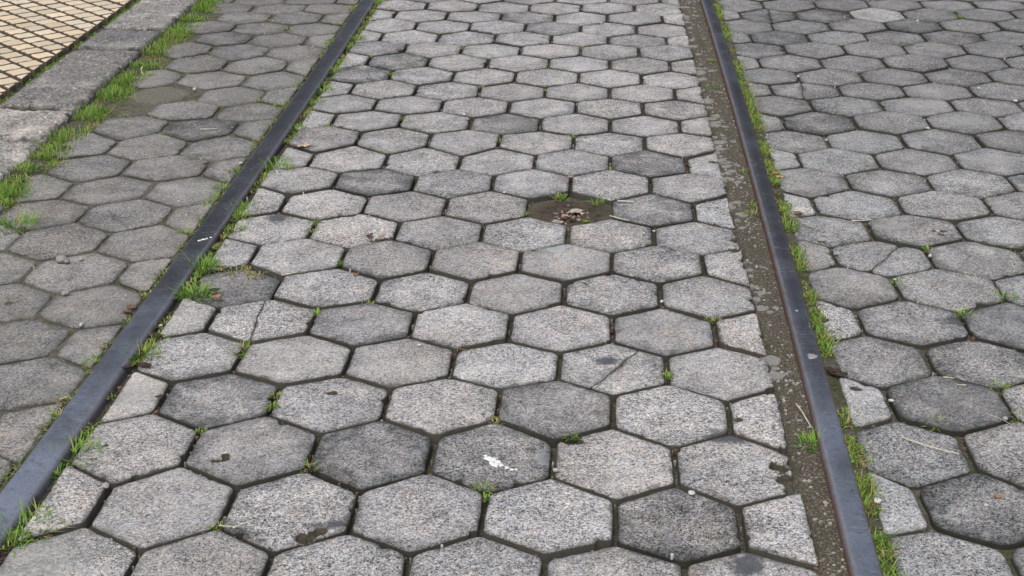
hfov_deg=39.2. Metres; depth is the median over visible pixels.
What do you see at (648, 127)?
hexagonal paver
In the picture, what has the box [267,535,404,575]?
hexagonal paver
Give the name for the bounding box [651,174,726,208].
hexagonal paver
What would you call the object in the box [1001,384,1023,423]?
hexagonal paver
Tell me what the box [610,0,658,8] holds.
hexagonal paver
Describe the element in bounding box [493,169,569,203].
hexagonal paver
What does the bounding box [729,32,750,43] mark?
cut paver
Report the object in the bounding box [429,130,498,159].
hexagonal paver
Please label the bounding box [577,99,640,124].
hexagonal paver
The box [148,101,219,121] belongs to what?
hexagonal paver
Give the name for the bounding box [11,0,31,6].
paving sett
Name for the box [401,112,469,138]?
hexagonal paver
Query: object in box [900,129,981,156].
hexagonal paver
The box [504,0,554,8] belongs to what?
hexagonal paver
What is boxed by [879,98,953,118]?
hexagonal paver
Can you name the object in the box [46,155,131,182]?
hexagonal paver
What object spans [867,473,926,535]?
cut paver
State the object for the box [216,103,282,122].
hexagonal paver
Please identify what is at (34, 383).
hexagonal paver
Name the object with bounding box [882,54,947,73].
hexagonal paver
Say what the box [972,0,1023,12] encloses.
hexagonal paver
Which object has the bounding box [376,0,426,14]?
hexagonal paver
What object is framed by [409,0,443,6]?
hexagonal paver
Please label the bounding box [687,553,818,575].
hexagonal paver
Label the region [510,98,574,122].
hexagonal paver
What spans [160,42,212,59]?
hexagonal paver
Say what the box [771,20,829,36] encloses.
hexagonal paver
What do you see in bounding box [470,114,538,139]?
hexagonal paver
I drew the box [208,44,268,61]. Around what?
hexagonal paver
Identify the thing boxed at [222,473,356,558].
hexagonal paver
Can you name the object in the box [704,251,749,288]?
cut paver
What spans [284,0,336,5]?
hexagonal paver
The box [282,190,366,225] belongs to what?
hexagonal paver
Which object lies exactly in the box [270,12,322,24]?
hexagonal paver
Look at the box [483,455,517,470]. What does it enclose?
bird dropping
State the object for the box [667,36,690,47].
cut paver
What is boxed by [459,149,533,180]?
hexagonal paver
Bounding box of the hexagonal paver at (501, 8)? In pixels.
[478,2,528,16]
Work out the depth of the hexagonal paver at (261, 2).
5.63 m
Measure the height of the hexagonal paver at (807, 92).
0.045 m
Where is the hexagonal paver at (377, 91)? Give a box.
[351,80,415,103]
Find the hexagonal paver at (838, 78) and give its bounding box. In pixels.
[796,69,862,88]
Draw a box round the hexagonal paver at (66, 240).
[8,223,108,260]
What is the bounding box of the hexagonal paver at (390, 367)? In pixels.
[346,339,452,394]
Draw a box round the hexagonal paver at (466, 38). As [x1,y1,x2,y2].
[439,31,494,47]
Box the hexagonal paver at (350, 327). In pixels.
[310,303,413,354]
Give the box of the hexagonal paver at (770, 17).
[740,9,795,24]
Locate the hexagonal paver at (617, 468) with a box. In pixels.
[555,430,673,506]
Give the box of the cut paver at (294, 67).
[285,57,318,76]
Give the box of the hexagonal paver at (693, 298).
[662,276,754,325]
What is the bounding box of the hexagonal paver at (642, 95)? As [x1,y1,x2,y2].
[611,85,673,108]
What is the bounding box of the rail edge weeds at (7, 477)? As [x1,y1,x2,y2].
[0,0,360,483]
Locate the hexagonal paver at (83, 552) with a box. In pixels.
[0,528,136,575]
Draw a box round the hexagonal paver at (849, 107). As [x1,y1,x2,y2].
[810,97,882,118]
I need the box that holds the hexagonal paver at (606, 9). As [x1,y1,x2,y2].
[582,3,632,18]
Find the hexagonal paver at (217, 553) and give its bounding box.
[131,531,269,575]
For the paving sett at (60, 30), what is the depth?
5.11 m
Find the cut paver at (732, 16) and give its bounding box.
[721,10,739,21]
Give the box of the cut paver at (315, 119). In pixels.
[298,111,334,130]
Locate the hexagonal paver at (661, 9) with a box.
[635,3,681,19]
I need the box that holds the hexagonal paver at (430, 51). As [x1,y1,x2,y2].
[405,42,461,61]
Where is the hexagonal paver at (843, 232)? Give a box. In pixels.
[791,216,870,248]
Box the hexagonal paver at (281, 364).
[236,336,350,389]
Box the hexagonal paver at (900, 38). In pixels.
[864,31,924,47]
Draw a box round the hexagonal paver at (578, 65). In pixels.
[549,56,608,77]
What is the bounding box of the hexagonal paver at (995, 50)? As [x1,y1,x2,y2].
[962,41,1023,59]
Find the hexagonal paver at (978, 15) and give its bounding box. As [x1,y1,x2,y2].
[956,9,1015,23]
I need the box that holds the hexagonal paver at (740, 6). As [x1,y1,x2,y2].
[717,0,762,13]
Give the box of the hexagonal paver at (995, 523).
[919,474,1023,549]
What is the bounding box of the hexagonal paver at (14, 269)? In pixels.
[0,253,35,284]
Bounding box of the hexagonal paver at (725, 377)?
[668,348,773,407]
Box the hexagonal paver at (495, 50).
[462,44,519,63]
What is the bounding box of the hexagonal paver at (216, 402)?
[158,374,278,435]
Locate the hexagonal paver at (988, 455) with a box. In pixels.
[963,422,1023,489]
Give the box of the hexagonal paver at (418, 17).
[395,10,446,25]
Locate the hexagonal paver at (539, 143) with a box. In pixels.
[500,132,571,159]
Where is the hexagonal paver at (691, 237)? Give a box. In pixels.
[655,222,739,261]
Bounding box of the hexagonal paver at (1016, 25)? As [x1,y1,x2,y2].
[995,19,1023,33]
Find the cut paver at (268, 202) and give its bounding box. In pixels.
[241,188,285,218]
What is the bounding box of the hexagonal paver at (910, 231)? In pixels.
[867,215,962,250]
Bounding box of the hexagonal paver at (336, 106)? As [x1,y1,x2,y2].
[312,95,376,118]
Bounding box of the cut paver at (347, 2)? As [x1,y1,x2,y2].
[336,0,359,5]
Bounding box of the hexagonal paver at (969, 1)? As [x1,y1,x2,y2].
[954,0,993,2]
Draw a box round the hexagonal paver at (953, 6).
[920,0,975,12]
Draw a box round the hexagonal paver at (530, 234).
[483,218,566,257]
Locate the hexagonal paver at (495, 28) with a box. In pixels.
[470,20,524,38]
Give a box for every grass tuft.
[0,181,31,197]
[0,207,46,234]
[0,497,72,549]
[0,525,37,557]
[9,159,43,176]
[39,160,70,172]
[40,432,106,466]
[51,466,71,482]
[55,394,71,404]
[80,355,101,368]
[88,121,99,129]
[118,336,162,363]
[138,289,148,298]
[146,329,168,344]
[169,279,223,302]
[176,227,196,236]
[181,250,224,273]
[195,427,207,434]
[197,200,213,207]
[202,191,221,202]
[206,520,224,532]
[209,182,229,190]
[218,264,250,276]
[222,222,246,232]
[225,205,256,221]
[230,198,255,210]
[230,339,251,357]
[246,271,267,279]
[261,154,299,172]
[261,401,280,410]
[269,391,281,399]
[291,124,307,132]
[299,459,321,472]
[304,307,319,317]
[308,99,323,107]
[314,82,334,93]
[329,65,342,73]
[347,32,365,41]
[468,478,496,494]
[482,492,489,502]
[489,416,502,424]
[552,192,569,201]
[562,431,578,440]
[586,196,607,205]
[654,368,678,380]
[704,315,721,323]
[741,208,759,216]
[789,425,826,453]
[837,406,866,421]
[887,278,903,287]
[920,413,953,430]
[922,244,931,251]
[952,307,975,318]
[986,378,1013,396]
[990,289,1019,303]
[1010,406,1023,422]
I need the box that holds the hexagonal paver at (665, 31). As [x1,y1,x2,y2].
[637,24,686,41]
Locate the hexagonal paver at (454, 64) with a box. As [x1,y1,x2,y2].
[428,54,486,75]
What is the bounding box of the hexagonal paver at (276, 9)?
[252,4,306,14]
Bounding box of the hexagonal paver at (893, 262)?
[832,241,930,279]
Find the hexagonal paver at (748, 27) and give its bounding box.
[725,20,772,36]
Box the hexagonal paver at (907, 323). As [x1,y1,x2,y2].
[857,301,967,349]
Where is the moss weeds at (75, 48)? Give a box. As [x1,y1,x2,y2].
[0,0,139,103]
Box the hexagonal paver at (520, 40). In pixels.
[495,32,549,50]
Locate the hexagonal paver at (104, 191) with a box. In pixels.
[62,177,151,205]
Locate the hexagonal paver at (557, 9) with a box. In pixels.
[530,3,580,18]
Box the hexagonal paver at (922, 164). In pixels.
[875,149,958,177]
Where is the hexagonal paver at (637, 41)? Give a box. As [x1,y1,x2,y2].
[609,34,665,52]
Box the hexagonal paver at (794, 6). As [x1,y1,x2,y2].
[762,0,814,13]
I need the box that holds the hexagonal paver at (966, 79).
[924,69,991,88]
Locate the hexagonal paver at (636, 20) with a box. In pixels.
[608,12,660,29]
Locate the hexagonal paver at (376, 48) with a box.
[349,41,405,60]
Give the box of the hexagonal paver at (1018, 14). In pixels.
[1011,10,1023,18]
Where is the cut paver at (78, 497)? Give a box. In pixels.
[18,466,107,544]
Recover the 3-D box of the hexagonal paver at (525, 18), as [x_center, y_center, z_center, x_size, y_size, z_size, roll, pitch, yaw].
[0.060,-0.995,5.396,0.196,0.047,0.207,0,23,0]
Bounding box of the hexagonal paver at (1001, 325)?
[961,303,1023,352]
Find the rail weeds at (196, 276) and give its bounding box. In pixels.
[3,0,382,548]
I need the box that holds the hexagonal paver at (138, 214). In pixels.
[80,200,171,232]
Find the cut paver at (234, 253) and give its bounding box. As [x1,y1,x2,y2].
[205,239,257,274]
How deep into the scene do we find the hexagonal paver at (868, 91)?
4.43 m
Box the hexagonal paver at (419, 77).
[391,67,453,89]
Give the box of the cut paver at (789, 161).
[768,149,799,170]
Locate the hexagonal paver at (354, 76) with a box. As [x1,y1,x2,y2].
[331,65,391,87]
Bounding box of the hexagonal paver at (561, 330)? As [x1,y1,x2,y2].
[510,306,609,358]
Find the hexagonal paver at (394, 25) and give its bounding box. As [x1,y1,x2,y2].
[364,18,415,36]
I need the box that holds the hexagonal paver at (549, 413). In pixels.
[498,381,610,447]
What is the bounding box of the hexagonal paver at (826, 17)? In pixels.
[795,9,850,24]
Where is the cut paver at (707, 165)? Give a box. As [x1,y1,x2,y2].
[687,153,721,178]
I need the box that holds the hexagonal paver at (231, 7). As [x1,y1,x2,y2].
[207,3,253,14]
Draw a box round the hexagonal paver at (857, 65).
[820,56,884,74]
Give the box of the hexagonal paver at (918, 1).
[910,0,940,2]
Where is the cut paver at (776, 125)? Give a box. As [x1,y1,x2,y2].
[760,114,783,132]
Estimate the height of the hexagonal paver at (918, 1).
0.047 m
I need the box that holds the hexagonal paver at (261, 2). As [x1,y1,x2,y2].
[234,0,284,5]
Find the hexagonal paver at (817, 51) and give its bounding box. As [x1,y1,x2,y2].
[783,42,844,60]
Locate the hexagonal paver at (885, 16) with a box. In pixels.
[849,8,904,23]
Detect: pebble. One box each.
[56,255,66,262]
[101,482,108,488]
[688,490,694,494]
[874,497,880,503]
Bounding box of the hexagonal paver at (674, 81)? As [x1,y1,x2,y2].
[642,72,699,93]
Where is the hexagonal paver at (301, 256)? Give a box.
[251,239,344,281]
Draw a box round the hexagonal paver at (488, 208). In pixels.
[445,191,527,228]
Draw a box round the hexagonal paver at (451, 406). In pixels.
[385,379,497,444]
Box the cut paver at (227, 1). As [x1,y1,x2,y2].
[213,0,234,3]
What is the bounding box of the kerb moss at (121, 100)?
[1,3,222,210]
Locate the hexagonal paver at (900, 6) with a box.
[867,0,921,12]
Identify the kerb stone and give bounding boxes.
[0,50,140,112]
[0,108,76,143]
[0,141,41,183]
[76,29,161,52]
[103,0,200,34]
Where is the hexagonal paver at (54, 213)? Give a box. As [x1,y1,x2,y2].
[0,200,89,231]
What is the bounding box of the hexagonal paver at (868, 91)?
[838,83,904,101]
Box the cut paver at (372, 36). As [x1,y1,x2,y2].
[354,30,381,43]
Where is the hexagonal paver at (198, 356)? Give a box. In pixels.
[137,333,243,387]
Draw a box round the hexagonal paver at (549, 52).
[521,44,579,63]
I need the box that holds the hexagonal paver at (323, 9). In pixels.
[304,4,354,15]
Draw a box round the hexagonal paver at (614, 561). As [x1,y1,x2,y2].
[547,547,681,575]
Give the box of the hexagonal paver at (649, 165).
[611,150,685,183]
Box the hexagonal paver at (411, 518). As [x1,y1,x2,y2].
[352,475,482,561]
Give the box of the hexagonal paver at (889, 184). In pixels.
[846,170,930,199]
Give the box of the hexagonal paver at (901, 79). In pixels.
[861,68,927,88]
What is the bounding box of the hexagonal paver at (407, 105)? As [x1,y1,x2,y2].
[375,96,442,119]
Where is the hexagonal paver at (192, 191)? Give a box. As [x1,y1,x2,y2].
[145,177,224,207]
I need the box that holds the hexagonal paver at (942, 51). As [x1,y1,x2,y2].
[903,42,965,59]
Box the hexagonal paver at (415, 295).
[375,273,468,319]
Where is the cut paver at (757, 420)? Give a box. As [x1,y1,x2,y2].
[730,394,786,454]
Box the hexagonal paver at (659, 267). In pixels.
[613,246,701,289]
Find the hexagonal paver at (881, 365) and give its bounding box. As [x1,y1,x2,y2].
[831,337,930,390]
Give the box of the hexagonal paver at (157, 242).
[98,225,189,262]
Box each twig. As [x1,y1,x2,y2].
[795,403,810,426]
[901,436,958,453]
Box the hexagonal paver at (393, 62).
[368,53,428,71]
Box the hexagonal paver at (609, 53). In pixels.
[582,44,636,64]
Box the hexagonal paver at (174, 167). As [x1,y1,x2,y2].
[123,156,208,181]
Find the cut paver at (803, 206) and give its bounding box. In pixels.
[784,193,815,217]
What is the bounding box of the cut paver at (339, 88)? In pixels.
[320,81,353,97]
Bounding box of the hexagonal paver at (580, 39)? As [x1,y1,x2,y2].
[552,32,606,51]
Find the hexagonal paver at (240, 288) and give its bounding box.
[188,269,280,312]
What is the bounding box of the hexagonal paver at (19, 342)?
[0,320,69,364]
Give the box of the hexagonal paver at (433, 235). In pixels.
[396,216,481,255]
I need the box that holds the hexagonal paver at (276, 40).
[250,33,306,47]
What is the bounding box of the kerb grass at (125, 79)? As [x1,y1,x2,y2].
[0,0,226,209]
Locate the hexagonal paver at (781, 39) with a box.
[750,31,807,47]
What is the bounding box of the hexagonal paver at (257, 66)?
[224,57,287,75]
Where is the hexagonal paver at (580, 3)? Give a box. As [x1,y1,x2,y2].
[557,0,606,8]
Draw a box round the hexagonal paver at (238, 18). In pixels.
[217,12,271,24]
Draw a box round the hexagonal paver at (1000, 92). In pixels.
[969,82,1023,103]
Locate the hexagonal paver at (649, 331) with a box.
[614,309,713,361]
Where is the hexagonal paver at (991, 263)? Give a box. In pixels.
[926,242,1023,280]
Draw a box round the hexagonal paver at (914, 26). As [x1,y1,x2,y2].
[885,19,942,35]
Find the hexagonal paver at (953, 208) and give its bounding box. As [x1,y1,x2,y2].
[897,191,989,223]
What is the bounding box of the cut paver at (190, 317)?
[160,298,216,339]
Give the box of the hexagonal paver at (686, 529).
[617,488,740,568]
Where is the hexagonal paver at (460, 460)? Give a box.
[432,424,550,498]
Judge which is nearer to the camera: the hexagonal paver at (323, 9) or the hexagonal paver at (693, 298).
the hexagonal paver at (693, 298)
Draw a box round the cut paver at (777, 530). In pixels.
[741,494,818,570]
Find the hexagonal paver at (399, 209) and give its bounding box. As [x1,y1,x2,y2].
[364,192,445,228]
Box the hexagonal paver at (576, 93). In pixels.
[546,83,607,107]
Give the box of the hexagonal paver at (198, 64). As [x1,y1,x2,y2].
[167,55,227,73]
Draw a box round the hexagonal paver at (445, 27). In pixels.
[416,20,469,37]
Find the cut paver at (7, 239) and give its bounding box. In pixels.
[0,225,19,250]
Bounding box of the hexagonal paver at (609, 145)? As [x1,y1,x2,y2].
[574,133,642,161]
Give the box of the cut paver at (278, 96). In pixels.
[261,87,297,106]
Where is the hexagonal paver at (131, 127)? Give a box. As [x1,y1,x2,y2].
[94,116,168,140]
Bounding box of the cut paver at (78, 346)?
[58,325,121,368]
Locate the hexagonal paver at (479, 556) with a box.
[409,537,541,575]
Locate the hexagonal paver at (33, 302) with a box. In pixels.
[0,284,51,321]
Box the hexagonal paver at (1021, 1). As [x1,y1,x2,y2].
[1007,0,1023,3]
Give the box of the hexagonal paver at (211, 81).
[177,71,246,90]
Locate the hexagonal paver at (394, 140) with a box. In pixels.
[357,128,428,159]
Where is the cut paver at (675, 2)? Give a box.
[660,0,679,5]
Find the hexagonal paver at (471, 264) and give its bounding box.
[431,242,519,286]
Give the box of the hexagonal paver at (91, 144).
[51,133,116,159]
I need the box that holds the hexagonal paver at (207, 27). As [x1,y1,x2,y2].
[183,21,236,34]
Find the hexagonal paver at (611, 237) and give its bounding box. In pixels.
[569,219,652,258]
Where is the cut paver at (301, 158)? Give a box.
[273,148,312,169]
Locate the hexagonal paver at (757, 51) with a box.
[733,43,784,60]
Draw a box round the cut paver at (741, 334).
[716,314,766,357]
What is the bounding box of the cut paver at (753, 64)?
[737,56,759,69]
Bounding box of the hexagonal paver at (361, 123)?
[332,111,401,136]
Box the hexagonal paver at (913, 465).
[856,422,970,489]
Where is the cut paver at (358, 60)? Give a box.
[338,53,369,68]
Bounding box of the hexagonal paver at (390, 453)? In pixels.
[311,421,431,497]
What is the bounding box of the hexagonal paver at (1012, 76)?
[987,68,1023,86]
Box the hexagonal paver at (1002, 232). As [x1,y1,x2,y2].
[956,216,1023,251]
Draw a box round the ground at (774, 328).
[0,0,1023,575]
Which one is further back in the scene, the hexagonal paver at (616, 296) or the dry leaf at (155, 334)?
the hexagonal paver at (616, 296)
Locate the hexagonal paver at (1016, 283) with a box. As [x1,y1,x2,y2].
[994,275,1023,306]
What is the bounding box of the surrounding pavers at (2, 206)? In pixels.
[0,0,1023,260]
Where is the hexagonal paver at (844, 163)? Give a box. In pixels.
[797,148,878,176]
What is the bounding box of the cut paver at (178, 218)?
[165,203,212,233]
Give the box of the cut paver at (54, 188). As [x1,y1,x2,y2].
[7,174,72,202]
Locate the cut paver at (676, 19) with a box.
[663,14,684,26]
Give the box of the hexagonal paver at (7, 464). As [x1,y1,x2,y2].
[0,457,13,486]
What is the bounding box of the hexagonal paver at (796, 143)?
[765,131,827,155]
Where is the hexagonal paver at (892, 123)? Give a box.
[853,111,929,136]
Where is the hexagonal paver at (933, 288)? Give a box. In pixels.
[894,269,1003,314]
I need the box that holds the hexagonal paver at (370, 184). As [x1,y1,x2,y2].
[335,169,414,201]
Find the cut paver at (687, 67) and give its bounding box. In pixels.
[671,60,696,76]
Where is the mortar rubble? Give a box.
[680,0,835,575]
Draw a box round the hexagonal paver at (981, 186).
[927,169,1014,200]
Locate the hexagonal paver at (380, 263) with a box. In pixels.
[342,240,431,285]
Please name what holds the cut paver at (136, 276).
on the ground at (774, 328)
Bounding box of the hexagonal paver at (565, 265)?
[521,244,609,287]
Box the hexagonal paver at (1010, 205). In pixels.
[983,192,1023,220]
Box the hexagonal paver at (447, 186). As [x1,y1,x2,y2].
[413,170,491,204]
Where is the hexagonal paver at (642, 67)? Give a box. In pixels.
[611,57,668,79]
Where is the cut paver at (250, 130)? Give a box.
[234,119,273,141]
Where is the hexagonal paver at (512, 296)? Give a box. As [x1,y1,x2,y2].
[469,274,561,321]
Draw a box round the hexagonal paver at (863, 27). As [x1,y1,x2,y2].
[828,19,886,35]
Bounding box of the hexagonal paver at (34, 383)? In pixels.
[0,358,86,410]
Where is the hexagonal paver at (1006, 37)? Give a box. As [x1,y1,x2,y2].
[980,31,1023,47]
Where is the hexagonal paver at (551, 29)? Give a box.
[526,22,579,40]
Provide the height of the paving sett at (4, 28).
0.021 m
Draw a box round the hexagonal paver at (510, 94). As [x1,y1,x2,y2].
[480,83,544,106]
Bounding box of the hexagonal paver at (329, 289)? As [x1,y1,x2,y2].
[274,269,377,314]
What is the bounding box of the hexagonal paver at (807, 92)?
[770,83,839,102]
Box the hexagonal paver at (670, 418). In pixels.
[615,386,727,454]
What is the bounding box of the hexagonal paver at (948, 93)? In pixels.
[902,83,972,102]
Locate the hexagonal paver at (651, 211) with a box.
[612,194,692,232]
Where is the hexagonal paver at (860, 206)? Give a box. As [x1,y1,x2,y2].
[813,191,900,222]
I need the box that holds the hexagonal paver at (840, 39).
[807,31,866,47]
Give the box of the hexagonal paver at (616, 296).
[566,275,657,322]
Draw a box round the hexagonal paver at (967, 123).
[926,112,1002,135]
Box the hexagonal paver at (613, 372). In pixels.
[561,344,664,402]
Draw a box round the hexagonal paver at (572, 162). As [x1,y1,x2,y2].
[535,149,608,182]
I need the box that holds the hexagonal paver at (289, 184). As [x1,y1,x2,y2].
[260,167,337,199]
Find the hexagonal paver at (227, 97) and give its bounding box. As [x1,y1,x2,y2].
[197,87,264,107]
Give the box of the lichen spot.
[807,354,817,358]
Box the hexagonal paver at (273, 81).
[243,72,304,90]
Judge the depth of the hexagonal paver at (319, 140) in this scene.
3.97 m
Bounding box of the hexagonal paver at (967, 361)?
[925,341,1023,391]
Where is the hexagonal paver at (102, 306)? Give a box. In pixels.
[40,285,141,328]
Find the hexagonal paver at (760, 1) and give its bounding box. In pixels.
[750,0,775,3]
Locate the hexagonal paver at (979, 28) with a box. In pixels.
[939,19,1000,35]
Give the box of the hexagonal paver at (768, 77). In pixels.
[742,68,797,87]
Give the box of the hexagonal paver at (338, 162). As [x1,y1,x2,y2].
[309,146,385,178]
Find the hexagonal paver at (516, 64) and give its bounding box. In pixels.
[488,55,547,76]
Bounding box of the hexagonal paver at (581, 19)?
[556,12,605,29]
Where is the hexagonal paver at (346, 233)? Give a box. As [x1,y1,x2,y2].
[310,214,397,253]
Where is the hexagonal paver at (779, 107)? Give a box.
[752,96,811,118]
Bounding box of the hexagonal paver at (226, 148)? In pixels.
[181,136,255,160]
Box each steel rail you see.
[0,0,377,553]
[700,0,882,575]
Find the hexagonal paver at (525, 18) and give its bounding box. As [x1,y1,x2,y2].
[502,11,553,27]
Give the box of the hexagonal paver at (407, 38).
[381,30,437,48]
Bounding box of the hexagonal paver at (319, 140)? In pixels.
[288,126,359,157]
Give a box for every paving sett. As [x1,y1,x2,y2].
[0,2,12,7]
[0,6,20,12]
[0,11,10,16]
[0,15,18,22]
[0,26,16,33]
[0,36,15,44]
[0,48,13,54]
[0,52,22,60]
[0,59,10,65]
[0,64,20,74]
[0,73,8,78]
[0,78,19,88]
[0,88,6,96]
[2,40,24,49]
[4,29,26,37]
[4,84,15,93]
[6,18,28,26]
[6,68,31,79]
[9,9,29,15]
[9,56,32,65]
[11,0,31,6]
[11,44,34,53]
[13,33,35,41]
[15,22,37,30]
[16,74,28,83]
[17,12,38,19]
[18,60,43,70]
[19,3,39,9]
[21,48,44,57]
[23,37,45,45]
[25,26,46,33]
[26,16,47,23]
[28,6,48,13]
[29,0,44,3]
[29,66,40,75]
[31,52,55,61]
[32,41,54,49]
[34,29,55,38]
[35,19,56,26]
[36,9,56,16]
[37,0,58,6]
[41,58,51,66]
[42,44,65,53]
[43,33,66,41]
[44,22,66,30]
[46,3,65,10]
[46,12,66,20]
[52,50,62,58]
[53,37,76,45]
[54,26,75,34]
[55,6,76,12]
[55,16,75,23]
[56,0,76,4]
[63,30,85,38]
[63,42,73,50]
[64,9,85,16]
[64,20,85,27]
[65,0,85,6]
[73,13,94,20]
[73,23,95,30]
[73,34,83,42]
[74,3,94,10]
[83,0,103,4]
[83,7,103,13]
[83,16,104,23]
[83,27,93,35]
[92,1,112,7]
[92,10,113,17]
[92,21,102,28]
[101,4,122,10]
[102,14,111,21]
[110,0,130,4]
[111,8,120,15]
[119,1,128,8]
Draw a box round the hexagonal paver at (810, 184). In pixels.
[778,168,848,199]
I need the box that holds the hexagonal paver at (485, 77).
[453,68,514,91]
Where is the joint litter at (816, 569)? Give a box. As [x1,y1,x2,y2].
[20,101,1015,572]
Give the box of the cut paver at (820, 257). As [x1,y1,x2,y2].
[797,241,835,271]
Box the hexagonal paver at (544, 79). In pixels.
[516,69,577,89]
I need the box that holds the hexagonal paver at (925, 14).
[902,8,958,23]
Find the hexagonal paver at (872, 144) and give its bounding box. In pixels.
[826,131,903,156]
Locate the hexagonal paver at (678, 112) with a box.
[644,101,707,125]
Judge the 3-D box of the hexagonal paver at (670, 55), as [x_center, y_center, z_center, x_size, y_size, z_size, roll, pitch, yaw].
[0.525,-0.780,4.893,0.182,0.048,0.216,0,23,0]
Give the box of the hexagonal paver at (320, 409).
[272,378,387,439]
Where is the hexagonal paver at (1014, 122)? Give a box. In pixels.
[997,112,1023,132]
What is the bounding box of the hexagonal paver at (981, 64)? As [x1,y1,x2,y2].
[945,55,1008,73]
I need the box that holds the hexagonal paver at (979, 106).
[950,98,1022,119]
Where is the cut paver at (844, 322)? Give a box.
[816,301,860,341]
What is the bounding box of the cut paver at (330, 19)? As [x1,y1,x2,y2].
[321,13,349,25]
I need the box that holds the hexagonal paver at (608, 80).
[580,70,639,92]
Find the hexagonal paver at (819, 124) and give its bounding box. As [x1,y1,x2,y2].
[783,112,855,136]
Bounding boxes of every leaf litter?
[0,194,254,564]
[552,210,583,222]
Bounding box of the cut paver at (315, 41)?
[305,34,336,47]
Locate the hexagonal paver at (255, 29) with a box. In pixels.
[233,23,288,35]
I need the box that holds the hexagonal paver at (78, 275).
[24,254,127,292]
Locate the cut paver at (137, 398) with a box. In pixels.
[101,372,168,423]
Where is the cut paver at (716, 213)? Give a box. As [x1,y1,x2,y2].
[695,198,734,229]
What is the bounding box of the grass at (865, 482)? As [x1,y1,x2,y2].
[710,0,905,575]
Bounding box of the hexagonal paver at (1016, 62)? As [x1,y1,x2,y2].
[1004,56,1023,69]
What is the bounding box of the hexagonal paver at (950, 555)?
[889,532,1013,575]
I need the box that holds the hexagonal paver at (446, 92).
[415,82,478,105]
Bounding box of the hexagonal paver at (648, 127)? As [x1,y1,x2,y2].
[611,116,678,141]
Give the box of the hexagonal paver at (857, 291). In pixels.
[808,268,898,311]
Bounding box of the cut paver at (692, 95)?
[675,87,704,104]
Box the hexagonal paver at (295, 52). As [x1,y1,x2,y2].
[266,45,322,60]
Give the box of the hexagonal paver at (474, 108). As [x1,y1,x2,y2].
[442,97,507,120]
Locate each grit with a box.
[33,0,1021,573]
[104,0,1019,569]
[682,0,845,573]
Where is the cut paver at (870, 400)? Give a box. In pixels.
[839,378,891,429]
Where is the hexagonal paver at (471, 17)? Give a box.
[447,11,500,26]
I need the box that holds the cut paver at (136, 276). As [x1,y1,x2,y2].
[119,258,171,293]
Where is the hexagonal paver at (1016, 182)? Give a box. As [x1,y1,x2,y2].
[1007,175,1023,191]
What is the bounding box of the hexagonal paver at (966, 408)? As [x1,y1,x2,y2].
[886,376,1011,436]
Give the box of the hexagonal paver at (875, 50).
[843,41,906,60]
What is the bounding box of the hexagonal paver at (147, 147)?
[109,134,186,160]
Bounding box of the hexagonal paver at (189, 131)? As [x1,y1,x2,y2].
[163,119,238,141]
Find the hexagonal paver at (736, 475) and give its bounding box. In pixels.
[677,436,791,512]
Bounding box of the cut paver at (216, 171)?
[203,158,246,182]
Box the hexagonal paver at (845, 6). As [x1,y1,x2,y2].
[814,0,868,13]
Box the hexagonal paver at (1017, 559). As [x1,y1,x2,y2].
[1011,547,1023,575]
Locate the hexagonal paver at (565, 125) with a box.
[542,114,608,140]
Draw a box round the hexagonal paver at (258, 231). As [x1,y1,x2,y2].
[228,214,314,250]
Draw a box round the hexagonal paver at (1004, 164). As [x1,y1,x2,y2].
[953,148,1023,178]
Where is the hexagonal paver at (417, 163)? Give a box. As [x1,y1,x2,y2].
[385,148,459,180]
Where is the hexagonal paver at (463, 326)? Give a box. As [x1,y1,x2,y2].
[412,304,508,356]
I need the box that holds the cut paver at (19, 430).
[0,403,63,463]
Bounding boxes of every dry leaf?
[121,364,131,368]
[137,362,151,366]
[151,332,162,336]
[210,294,222,297]
[297,143,309,146]
[568,208,582,213]
[824,367,839,371]
[829,369,847,375]
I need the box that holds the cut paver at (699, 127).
[680,117,711,137]
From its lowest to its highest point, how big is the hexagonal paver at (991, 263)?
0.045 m
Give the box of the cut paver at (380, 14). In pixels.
[369,9,395,20]
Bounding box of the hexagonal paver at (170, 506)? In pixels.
[92,468,233,555]
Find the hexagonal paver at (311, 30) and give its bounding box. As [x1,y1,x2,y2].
[288,23,339,36]
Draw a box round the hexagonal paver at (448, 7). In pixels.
[427,0,477,16]
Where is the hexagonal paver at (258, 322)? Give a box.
[209,300,315,347]
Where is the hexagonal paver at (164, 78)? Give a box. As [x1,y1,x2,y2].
[129,70,181,88]
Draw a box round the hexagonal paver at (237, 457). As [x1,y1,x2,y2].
[186,417,315,492]
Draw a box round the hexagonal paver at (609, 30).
[582,23,635,40]
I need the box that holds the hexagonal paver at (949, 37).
[921,31,982,46]
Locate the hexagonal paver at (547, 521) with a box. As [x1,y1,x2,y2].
[483,479,612,563]
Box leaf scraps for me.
[554,205,592,223]
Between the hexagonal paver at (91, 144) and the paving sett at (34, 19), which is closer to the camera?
the hexagonal paver at (91, 144)
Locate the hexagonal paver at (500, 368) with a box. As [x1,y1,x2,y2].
[452,343,557,395]
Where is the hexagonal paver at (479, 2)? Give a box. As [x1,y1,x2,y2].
[458,0,503,6]
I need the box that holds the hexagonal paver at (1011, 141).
[975,130,1023,153]
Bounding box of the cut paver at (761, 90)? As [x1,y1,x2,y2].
[747,83,771,97]
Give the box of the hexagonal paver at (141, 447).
[73,415,196,491]
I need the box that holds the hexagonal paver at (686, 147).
[646,134,715,162]
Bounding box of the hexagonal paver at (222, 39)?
[194,32,252,46]
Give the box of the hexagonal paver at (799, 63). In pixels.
[758,55,821,74]
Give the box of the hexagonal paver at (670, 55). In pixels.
[640,45,693,65]
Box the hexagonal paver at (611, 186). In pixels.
[572,170,648,204]

